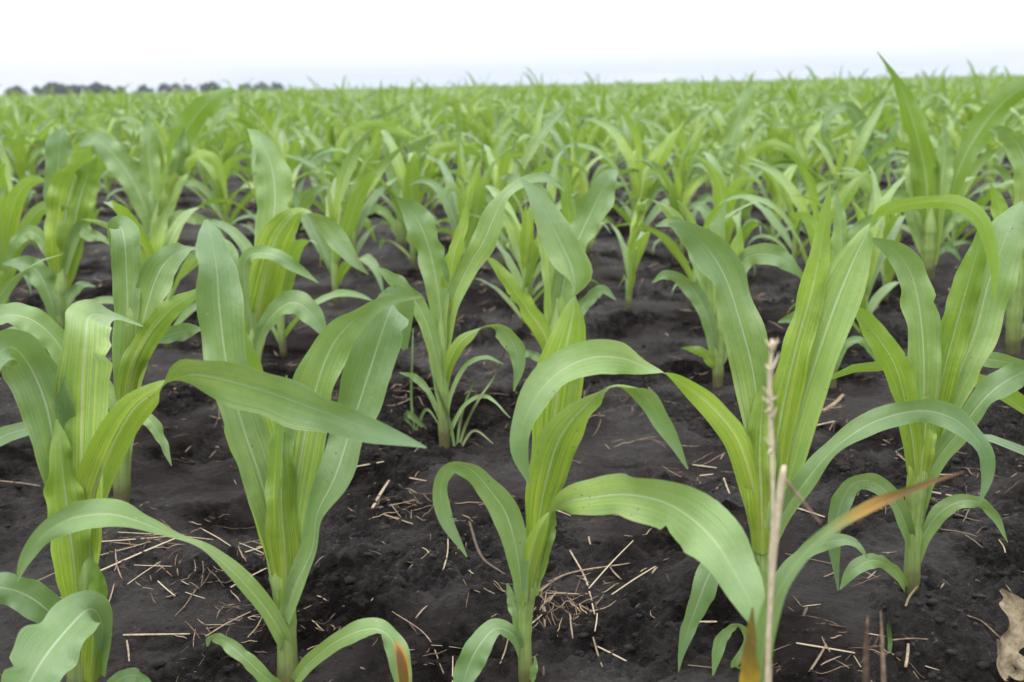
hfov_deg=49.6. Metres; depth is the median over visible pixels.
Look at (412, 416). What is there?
grass weed
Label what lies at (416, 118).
corn plant
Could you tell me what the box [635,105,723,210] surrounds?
corn plant
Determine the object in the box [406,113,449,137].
corn plant
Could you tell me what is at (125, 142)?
corn plant
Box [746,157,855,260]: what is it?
corn plant
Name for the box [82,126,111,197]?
corn plant
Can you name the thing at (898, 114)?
corn plant
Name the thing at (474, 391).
straw litter
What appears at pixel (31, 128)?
corn plant
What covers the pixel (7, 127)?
corn plant
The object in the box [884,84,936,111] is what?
corn plant
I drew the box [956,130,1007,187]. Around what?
corn plant
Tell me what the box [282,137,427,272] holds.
corn plant
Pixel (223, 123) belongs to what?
corn plant
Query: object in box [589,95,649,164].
corn plant
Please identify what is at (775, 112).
corn plant
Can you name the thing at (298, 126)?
corn plant
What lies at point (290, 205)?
corn plant
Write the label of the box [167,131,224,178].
corn plant
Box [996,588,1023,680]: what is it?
dry leaf
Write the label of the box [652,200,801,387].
corn plant
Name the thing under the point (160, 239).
corn plant
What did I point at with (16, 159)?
corn plant
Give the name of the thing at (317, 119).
corn plant
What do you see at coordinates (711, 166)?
corn plant
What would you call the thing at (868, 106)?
corn plant
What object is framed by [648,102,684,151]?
corn plant
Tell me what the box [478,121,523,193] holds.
corn plant
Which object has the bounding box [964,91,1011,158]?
corn plant
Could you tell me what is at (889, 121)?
corn plant
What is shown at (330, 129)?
corn plant
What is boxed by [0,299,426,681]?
corn plant
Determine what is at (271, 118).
corn plant
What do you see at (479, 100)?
corn plant
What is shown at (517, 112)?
corn plant
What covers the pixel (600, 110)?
corn plant
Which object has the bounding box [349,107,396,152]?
corn plant
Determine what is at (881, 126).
corn plant
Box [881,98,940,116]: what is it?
corn plant
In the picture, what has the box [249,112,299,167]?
corn plant
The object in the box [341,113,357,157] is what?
corn plant
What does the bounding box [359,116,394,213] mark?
corn plant
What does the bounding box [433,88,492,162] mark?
corn plant
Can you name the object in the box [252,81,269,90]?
horizon tree
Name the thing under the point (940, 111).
corn plant
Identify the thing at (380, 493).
straw
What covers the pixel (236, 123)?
corn plant
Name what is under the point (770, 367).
dry stalk
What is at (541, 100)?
corn plant
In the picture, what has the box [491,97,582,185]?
corn plant
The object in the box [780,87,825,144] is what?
corn plant
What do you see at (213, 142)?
corn plant
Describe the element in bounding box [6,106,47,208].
corn plant
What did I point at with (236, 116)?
corn plant
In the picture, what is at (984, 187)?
corn plant
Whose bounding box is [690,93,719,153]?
corn plant
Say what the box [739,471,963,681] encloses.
leaf
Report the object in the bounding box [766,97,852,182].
corn plant
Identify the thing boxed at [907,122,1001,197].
corn plant
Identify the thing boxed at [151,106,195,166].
corn plant
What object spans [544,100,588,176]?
corn plant
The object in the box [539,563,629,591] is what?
twig
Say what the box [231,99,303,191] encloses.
corn plant
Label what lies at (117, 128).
corn plant
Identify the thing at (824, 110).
corn plant
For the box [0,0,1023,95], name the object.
sky
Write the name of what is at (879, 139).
corn plant
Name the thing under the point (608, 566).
straw
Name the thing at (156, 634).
straw
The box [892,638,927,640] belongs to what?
twig
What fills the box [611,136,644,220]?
corn plant
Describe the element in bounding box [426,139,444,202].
corn plant
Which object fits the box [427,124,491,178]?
corn plant
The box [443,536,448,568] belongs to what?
straw
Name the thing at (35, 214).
corn plant
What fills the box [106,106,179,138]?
corn plant
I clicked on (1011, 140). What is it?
corn plant
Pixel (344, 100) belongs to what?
corn plant
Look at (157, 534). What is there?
straw
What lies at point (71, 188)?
corn plant
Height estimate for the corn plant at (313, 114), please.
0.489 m
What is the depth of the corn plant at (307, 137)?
6.65 m
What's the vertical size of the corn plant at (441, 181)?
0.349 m
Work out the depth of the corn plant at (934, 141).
4.88 m
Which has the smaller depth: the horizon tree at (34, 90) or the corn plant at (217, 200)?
the corn plant at (217, 200)
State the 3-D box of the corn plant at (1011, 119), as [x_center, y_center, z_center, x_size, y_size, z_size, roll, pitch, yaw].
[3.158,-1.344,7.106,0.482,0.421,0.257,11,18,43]
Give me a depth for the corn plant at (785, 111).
8.26 m
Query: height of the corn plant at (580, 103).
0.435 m
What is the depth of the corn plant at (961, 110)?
8.08 m
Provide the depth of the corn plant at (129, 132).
6.93 m
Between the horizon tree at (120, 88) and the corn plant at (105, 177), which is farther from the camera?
the horizon tree at (120, 88)
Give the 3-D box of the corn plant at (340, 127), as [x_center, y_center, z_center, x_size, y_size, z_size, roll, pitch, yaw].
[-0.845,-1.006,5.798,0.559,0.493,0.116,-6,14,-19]
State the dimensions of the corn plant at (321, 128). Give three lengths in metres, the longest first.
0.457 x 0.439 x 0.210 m
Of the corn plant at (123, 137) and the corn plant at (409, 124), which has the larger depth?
the corn plant at (409, 124)
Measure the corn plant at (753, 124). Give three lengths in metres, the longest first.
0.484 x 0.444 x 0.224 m
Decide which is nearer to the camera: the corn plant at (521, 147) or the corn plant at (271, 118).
the corn plant at (521, 147)
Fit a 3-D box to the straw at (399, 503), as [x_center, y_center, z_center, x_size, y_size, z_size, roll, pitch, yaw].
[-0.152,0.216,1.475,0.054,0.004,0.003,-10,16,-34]
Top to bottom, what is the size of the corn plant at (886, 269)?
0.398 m
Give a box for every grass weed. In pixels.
[404,330,437,430]
[428,345,506,446]
[886,621,892,652]
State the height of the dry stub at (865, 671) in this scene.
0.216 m
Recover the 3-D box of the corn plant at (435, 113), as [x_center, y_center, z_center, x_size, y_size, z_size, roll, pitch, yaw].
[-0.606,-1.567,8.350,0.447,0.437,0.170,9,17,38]
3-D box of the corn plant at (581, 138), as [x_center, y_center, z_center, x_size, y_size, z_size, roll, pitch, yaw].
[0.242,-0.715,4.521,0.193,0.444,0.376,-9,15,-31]
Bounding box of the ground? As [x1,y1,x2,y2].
[0,75,1023,681]
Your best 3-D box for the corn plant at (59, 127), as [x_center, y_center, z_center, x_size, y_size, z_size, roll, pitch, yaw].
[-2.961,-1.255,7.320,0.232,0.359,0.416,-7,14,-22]
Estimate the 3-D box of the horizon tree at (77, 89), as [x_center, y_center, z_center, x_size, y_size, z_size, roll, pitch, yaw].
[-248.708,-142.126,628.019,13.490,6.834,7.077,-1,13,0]
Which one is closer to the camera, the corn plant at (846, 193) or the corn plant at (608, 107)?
the corn plant at (846, 193)
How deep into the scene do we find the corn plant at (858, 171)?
3.18 m
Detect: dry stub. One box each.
[862,615,868,681]
[880,610,885,681]
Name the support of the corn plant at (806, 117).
on the ground
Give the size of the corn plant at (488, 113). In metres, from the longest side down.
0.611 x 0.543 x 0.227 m
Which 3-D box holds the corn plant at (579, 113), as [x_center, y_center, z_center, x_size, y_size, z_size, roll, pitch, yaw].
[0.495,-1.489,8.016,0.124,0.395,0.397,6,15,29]
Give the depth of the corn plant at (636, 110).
9.04 m
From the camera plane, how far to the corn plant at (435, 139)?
5.89 m
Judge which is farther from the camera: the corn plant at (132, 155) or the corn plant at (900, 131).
the corn plant at (900, 131)
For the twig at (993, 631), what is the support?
on the ground
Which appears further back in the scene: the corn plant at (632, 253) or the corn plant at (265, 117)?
the corn plant at (265, 117)
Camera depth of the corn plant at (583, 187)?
3.59 m
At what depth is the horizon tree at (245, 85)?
748.32 m
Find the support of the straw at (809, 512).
on the ground
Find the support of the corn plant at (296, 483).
on the ground
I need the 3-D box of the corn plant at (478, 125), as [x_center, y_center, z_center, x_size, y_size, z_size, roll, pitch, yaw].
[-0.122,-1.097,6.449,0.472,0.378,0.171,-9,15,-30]
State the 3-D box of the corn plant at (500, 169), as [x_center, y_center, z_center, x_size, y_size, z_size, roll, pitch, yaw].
[-0.029,-0.479,3.511,0.576,0.510,0.215,5,12,26]
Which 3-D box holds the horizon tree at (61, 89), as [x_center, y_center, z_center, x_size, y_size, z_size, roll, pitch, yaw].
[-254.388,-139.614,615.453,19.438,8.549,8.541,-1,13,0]
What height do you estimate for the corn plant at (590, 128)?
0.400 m
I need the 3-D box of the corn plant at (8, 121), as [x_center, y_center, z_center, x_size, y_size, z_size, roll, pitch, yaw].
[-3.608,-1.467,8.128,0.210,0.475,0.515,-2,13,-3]
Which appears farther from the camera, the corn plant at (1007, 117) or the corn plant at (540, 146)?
the corn plant at (540, 146)
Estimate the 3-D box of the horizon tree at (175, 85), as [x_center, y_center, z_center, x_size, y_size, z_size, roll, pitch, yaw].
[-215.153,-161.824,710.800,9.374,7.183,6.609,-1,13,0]
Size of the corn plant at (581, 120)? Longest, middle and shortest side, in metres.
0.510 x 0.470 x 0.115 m
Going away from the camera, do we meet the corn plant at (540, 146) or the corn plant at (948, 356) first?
the corn plant at (948, 356)
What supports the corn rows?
on the ground
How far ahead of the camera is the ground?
1.43 m
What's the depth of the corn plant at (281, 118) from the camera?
8.04 m
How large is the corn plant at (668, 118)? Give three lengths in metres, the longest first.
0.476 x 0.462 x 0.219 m
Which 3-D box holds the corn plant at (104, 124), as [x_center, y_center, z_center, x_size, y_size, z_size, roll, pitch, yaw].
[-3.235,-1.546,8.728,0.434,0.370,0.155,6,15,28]
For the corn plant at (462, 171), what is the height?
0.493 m
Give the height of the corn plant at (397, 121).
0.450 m
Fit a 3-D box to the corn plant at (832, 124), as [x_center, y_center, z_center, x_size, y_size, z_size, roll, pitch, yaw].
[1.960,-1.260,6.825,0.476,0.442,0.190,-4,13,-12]
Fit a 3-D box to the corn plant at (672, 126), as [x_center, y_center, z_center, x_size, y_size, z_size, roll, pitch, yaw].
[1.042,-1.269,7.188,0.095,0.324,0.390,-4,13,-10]
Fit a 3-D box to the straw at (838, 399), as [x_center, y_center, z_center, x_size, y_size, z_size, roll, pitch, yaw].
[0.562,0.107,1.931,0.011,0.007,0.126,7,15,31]
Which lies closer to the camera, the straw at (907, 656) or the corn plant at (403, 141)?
the straw at (907, 656)
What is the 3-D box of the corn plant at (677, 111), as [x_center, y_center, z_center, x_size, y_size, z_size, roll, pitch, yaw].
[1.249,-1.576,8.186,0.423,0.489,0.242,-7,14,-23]
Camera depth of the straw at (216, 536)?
1.41 m
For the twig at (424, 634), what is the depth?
1.14 m
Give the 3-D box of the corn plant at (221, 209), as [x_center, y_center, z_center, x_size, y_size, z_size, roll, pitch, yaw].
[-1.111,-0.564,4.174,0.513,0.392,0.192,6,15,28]
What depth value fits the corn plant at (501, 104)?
8.34 m
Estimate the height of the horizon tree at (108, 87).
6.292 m
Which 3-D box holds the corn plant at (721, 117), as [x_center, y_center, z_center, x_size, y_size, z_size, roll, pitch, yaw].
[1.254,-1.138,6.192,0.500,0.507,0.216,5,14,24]
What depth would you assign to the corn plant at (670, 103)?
9.10 m
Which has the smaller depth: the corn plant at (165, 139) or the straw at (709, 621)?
the straw at (709, 621)
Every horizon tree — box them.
[4,85,27,95]
[32,85,50,94]
[41,82,68,94]
[66,84,85,93]
[81,82,104,93]
[104,84,116,93]
[114,86,124,93]
[136,84,153,92]
[157,83,170,92]
[170,83,182,91]
[183,84,194,91]
[199,81,221,91]
[237,82,252,90]
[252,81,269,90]
[269,82,283,90]
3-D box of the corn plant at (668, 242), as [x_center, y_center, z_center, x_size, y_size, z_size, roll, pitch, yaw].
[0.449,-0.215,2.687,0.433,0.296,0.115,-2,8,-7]
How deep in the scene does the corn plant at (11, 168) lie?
5.89 m
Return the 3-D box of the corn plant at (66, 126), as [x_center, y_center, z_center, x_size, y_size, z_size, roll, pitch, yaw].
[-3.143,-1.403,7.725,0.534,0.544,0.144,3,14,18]
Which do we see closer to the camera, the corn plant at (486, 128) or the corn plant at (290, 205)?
the corn plant at (290, 205)
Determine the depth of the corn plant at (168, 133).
6.47 m
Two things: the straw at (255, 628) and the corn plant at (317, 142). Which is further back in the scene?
the corn plant at (317, 142)
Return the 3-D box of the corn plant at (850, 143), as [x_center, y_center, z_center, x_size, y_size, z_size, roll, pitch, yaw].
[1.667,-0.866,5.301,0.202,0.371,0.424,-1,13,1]
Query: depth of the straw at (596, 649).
1.11 m
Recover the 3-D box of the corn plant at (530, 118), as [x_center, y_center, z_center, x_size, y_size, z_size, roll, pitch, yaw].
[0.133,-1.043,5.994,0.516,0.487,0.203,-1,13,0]
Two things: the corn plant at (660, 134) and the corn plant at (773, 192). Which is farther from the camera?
the corn plant at (660, 134)
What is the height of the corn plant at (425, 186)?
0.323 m
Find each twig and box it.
[392,611,443,673]
[468,521,505,574]
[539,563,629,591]
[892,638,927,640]
[967,615,1000,638]
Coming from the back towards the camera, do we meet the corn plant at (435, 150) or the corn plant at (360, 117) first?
the corn plant at (360, 117)
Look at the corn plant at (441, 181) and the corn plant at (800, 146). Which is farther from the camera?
the corn plant at (441, 181)
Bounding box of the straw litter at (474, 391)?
[0,167,1011,671]
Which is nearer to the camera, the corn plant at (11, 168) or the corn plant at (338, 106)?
the corn plant at (11, 168)
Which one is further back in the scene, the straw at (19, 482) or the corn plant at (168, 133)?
the corn plant at (168, 133)
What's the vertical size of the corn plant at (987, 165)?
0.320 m
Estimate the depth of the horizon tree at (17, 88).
570.83 m
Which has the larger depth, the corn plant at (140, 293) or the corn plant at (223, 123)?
the corn plant at (223, 123)
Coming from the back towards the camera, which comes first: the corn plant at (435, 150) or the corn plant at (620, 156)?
the corn plant at (620, 156)
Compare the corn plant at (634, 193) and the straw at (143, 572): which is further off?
the corn plant at (634, 193)
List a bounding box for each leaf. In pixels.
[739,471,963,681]
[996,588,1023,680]
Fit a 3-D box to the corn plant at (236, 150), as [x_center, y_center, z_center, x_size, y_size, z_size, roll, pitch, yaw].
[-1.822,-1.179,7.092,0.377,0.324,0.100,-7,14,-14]
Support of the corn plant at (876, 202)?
on the ground
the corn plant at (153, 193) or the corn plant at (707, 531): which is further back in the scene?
the corn plant at (153, 193)
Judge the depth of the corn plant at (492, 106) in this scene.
8.31 m
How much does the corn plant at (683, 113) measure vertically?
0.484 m
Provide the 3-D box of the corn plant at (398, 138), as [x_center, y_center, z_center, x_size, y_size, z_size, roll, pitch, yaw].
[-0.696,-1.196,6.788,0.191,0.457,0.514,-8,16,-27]
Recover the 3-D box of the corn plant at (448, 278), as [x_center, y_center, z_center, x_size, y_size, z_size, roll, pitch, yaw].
[-0.057,-0.025,1.662,0.280,0.445,0.072,-1,13,0]
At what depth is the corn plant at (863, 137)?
3.76 m
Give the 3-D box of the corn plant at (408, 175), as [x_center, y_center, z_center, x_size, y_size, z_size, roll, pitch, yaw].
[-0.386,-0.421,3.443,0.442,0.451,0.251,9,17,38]
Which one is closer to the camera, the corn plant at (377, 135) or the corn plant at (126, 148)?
the corn plant at (377, 135)
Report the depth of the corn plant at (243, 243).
2.31 m
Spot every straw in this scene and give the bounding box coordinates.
[0,480,39,485]
[101,536,166,541]
[101,538,161,554]
[101,538,174,570]
[118,532,212,539]
[123,633,189,635]
[126,640,129,661]
[127,561,160,583]
[202,529,230,545]
[205,609,255,636]
[230,568,266,587]
[247,617,261,637]
[371,480,389,508]
[379,500,414,507]
[383,514,412,524]
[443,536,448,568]
[499,639,507,663]
[569,550,594,614]
[588,540,633,588]
[592,637,602,666]
[597,646,626,660]
[611,566,655,594]
[699,621,716,622]
[796,642,854,652]
[797,508,824,517]
[809,644,826,671]
[822,394,844,411]
[904,586,917,606]
[904,643,909,667]
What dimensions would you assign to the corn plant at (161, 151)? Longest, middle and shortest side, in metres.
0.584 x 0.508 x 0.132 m
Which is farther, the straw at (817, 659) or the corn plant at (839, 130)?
the corn plant at (839, 130)
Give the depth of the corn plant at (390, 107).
8.69 m
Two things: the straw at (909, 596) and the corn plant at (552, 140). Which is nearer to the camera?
the straw at (909, 596)
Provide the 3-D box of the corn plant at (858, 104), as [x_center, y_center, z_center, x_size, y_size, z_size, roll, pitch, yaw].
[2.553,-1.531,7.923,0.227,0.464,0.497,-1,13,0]
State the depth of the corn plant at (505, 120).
6.87 m
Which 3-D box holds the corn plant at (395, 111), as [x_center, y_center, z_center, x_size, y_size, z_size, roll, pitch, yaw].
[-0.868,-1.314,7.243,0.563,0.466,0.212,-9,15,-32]
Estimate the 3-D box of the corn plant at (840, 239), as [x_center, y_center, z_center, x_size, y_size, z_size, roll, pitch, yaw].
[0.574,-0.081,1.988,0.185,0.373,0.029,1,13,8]
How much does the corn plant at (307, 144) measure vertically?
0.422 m
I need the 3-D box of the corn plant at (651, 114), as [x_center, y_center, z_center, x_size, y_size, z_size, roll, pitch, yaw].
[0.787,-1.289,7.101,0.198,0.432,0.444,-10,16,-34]
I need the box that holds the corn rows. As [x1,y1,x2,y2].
[0,60,1023,454]
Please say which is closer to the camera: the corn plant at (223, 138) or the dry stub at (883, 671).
the dry stub at (883, 671)
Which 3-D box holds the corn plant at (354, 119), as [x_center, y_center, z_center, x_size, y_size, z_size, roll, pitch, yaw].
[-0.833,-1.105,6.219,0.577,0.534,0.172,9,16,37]
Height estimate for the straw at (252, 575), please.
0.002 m
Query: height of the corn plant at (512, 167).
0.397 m
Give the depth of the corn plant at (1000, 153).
4.94 m
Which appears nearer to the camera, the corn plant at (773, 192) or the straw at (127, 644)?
the straw at (127, 644)
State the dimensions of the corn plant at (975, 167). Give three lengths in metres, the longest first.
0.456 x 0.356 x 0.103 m
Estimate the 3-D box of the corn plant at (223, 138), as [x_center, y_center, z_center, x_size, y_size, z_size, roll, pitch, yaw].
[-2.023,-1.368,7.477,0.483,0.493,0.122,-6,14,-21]
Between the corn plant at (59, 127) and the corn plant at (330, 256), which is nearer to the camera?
the corn plant at (330, 256)
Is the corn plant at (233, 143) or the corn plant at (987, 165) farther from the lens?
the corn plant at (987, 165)
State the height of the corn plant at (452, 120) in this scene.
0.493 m
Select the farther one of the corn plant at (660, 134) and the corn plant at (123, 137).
the corn plant at (123, 137)
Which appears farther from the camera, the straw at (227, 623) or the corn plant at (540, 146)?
the corn plant at (540, 146)
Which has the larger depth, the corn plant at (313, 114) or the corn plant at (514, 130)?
the corn plant at (313, 114)
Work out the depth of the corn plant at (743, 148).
4.16 m
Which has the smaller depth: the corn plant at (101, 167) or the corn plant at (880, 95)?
the corn plant at (101, 167)
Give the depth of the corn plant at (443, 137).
7.27 m
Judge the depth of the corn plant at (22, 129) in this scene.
7.66 m
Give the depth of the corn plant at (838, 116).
6.34 m
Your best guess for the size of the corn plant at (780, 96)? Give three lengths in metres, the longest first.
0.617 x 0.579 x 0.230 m
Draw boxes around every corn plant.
[0,107,26,175]
[0,108,23,127]
[0,110,12,145]
[0,119,67,215]
[0,140,45,293]
[0,163,43,303]
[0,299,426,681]
[1,112,58,168]
[2,127,108,329]
[3,117,49,138]
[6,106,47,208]
[6,138,13,180]
[16,219,421,681]
[19,120,69,157]
[22,103,91,158]
[24,112,55,190]
[25,131,119,159]
[37,131,81,173]
[44,100,87,143]
[55,123,79,139]
[69,123,129,141]
[70,110,139,187]
[74,121,124,148]
[78,87,237,240]
[81,199,204,348]
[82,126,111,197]
[87,108,147,163]
[92,120,154,185]
[92,162,109,227]
[98,130,164,213]
[100,158,141,223]
[102,126,128,149]
[105,128,130,152]
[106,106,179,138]
[107,215,199,503]
[115,117,168,165]
[120,122,170,148]
[121,106,228,177]
[129,106,165,172]
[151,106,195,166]
[161,130,262,219]
[164,117,212,131]
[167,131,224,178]
[168,106,177,116]
[168,138,254,237]
[185,101,236,158]
[189,128,368,361]
[195,102,234,185]
[196,122,247,171]
[198,146,334,234]
[198,174,371,358]
[203,116,226,147]
[205,113,240,157]
[211,134,249,178]
[213,114,297,191]
[215,99,267,164]
[217,108,286,153]
[229,109,264,142]
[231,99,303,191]
[231,162,306,223]
[239,100,322,202]
[247,108,305,166]
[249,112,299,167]
[253,124,383,302]
[258,106,287,136]
[268,112,283,139]
[279,119,322,172]
[280,110,307,145]
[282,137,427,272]
[288,102,325,132]
[289,131,317,176]
[291,115,337,195]
[294,100,344,166]
[294,101,398,161]
[295,107,336,137]
[296,113,324,166]
[297,130,347,191]
[297,146,330,215]
[300,112,346,161]
[300,119,421,241]
[307,95,366,130]
[307,130,452,269]
[317,96,383,175]
[340,97,392,143]
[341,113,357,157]
[343,102,413,159]
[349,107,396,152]
[356,109,368,140]
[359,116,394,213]
[361,107,405,157]
[367,96,425,153]
[367,128,486,253]
[369,154,457,207]
[370,109,417,149]
[377,172,564,449]
[380,110,454,177]
[400,101,443,148]
[400,120,426,164]
[404,111,531,223]
[404,141,457,213]
[406,103,444,141]
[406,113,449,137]
[410,141,512,258]
[419,108,456,168]
[420,107,586,264]
[420,118,469,187]
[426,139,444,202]
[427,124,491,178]
[432,178,764,681]
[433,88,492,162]
[443,99,463,151]
[449,84,504,124]
[449,100,482,147]
[453,132,532,185]
[454,93,513,116]
[455,118,525,163]
[456,190,596,296]
[460,111,517,170]
[463,106,522,145]
[465,113,498,161]
[473,159,609,326]
[478,89,517,129]
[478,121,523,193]
[487,115,532,169]
[487,162,617,361]
[490,98,556,135]
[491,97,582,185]
[491,105,583,184]
[498,98,546,144]
[499,151,563,204]
[502,117,553,170]
[510,104,529,143]
[510,182,998,675]
[514,140,528,198]
[519,140,648,223]
[522,103,586,155]
[527,113,613,204]
[529,102,557,158]
[532,123,596,142]
[533,91,578,145]
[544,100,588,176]
[547,141,639,253]
[551,100,595,159]
[555,102,722,237]
[569,91,613,169]
[569,104,603,132]
[574,101,595,155]
[575,108,590,129]
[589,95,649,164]
[592,93,656,141]
[593,139,625,169]
[596,94,637,151]
[597,104,634,160]
[602,100,652,177]
[602,166,649,311]
[606,105,660,141]
[610,190,758,307]
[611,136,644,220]
[620,118,676,162]
[622,98,652,118]
[622,145,667,215]
[623,101,672,136]
[624,139,734,254]
[628,113,701,192]
[632,91,684,161]
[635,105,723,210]
[646,117,693,193]
[647,97,677,138]
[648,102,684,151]
[649,93,704,135]
[650,100,691,151]
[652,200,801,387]
[653,96,719,168]
[666,123,684,148]
[678,97,758,154]
[682,100,737,156]
[684,132,764,174]
[685,111,698,173]
[685,129,748,190]
[687,152,761,245]
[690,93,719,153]
[690,104,735,148]
[696,73,807,239]
[699,136,772,207]
[701,97,783,173]
[707,94,765,137]
[711,119,766,221]
[717,152,904,277]
[722,158,819,243]
[724,80,802,130]
[727,114,765,142]
[731,112,807,199]
[736,89,767,113]
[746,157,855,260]
[752,100,816,176]
[752,105,770,142]
[753,117,856,214]
[755,98,908,215]
[755,102,787,152]
[756,92,836,149]
[759,105,801,129]
[762,119,847,208]
[764,102,790,126]
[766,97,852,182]
[778,192,881,387]
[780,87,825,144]
[782,101,816,114]
[787,151,907,338]
[798,100,848,169]
[805,97,888,158]
[814,88,861,143]
[820,101,899,215]
[821,95,887,149]
[826,151,901,302]
[828,201,1023,595]
[830,119,887,168]
[832,111,900,159]
[840,167,903,227]
[844,113,900,146]
[849,94,896,134]
[864,78,899,145]
[874,98,908,188]
[875,78,888,144]
[877,52,1023,278]
[879,146,1011,256]
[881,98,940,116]
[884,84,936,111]
[888,151,1006,230]
[890,160,990,245]
[893,103,938,164]
[894,101,920,130]
[899,86,984,137]
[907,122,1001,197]
[908,111,1002,161]
[919,93,955,134]
[920,97,973,129]
[928,114,958,138]
[934,94,988,130]
[946,103,1010,128]
[948,114,961,138]
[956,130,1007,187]
[959,126,1023,183]
[962,100,1023,131]
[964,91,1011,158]
[966,99,1023,128]
[966,112,1023,175]
[981,115,1013,203]
[981,163,1014,205]
[988,125,1023,353]
[1009,104,1023,131]
[1013,99,1023,131]
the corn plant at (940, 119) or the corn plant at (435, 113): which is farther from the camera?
the corn plant at (435, 113)
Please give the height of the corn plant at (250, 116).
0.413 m
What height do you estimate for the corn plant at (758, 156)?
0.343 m
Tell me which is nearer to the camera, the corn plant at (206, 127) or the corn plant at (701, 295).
the corn plant at (701, 295)
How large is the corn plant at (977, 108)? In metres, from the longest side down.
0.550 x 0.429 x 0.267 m
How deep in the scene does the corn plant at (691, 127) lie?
6.22 m
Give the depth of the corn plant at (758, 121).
7.18 m
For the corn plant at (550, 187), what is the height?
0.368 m
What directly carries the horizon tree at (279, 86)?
on the ground
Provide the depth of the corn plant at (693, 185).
3.47 m
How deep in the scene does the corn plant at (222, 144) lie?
6.56 m
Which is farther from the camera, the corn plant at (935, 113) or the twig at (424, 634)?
the corn plant at (935, 113)
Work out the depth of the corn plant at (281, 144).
4.21 m
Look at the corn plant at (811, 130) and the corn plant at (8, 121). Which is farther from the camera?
the corn plant at (8, 121)
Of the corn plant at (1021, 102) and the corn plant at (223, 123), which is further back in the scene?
the corn plant at (223, 123)
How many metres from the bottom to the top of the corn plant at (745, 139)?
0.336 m
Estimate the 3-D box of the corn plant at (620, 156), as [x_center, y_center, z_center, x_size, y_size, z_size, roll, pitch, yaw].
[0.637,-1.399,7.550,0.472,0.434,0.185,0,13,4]
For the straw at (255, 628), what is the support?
on the ground
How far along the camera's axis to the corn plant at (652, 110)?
8.05 m
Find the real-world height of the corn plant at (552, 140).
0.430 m
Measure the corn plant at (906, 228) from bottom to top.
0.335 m
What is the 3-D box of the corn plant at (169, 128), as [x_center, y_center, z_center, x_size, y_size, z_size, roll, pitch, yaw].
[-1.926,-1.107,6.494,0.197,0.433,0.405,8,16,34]
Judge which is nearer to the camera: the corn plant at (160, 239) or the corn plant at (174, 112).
the corn plant at (160, 239)
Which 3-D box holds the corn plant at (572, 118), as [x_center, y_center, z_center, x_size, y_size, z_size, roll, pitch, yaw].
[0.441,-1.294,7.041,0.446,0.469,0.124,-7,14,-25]
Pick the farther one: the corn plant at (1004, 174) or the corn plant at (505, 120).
the corn plant at (505, 120)
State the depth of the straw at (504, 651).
1.10 m
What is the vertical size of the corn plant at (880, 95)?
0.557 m
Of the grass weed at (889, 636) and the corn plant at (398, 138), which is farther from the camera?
the corn plant at (398, 138)
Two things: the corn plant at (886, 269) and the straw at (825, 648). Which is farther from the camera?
the corn plant at (886, 269)
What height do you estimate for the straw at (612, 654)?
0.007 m
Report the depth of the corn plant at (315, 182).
4.82 m
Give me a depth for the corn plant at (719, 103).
7.69 m
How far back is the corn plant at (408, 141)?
7.28 m
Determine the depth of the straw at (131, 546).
1.34 m
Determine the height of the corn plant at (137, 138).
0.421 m
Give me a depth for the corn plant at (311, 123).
7.56 m
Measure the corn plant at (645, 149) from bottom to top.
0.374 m
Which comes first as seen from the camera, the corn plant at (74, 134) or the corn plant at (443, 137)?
the corn plant at (74, 134)
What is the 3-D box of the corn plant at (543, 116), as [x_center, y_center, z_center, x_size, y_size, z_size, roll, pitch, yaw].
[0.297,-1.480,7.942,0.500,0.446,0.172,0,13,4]
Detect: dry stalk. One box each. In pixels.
[761,337,778,681]
[764,465,820,681]
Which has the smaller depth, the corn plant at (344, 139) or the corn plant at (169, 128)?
the corn plant at (344, 139)
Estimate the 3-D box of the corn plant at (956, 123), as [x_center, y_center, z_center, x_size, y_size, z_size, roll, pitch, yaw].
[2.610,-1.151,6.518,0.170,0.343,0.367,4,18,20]
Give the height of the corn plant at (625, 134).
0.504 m
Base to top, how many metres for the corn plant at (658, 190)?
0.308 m
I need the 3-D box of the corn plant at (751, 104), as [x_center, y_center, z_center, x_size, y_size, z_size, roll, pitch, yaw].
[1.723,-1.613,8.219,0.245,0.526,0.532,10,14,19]
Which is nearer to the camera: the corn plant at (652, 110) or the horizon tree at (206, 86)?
the corn plant at (652, 110)
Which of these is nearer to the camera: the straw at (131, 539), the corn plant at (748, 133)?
the straw at (131, 539)
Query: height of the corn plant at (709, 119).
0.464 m
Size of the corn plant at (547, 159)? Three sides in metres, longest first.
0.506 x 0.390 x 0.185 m
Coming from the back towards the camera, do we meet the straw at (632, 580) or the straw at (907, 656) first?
the straw at (632, 580)
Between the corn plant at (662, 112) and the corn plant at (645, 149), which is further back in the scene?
the corn plant at (662, 112)
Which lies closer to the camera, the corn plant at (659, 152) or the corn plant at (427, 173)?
the corn plant at (659, 152)
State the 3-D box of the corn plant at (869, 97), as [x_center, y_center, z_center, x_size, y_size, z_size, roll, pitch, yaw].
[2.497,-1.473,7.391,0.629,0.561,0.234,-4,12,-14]
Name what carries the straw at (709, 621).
on the ground
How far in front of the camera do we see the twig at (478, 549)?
1.33 m
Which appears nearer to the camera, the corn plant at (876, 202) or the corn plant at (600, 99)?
the corn plant at (876, 202)
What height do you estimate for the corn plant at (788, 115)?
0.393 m

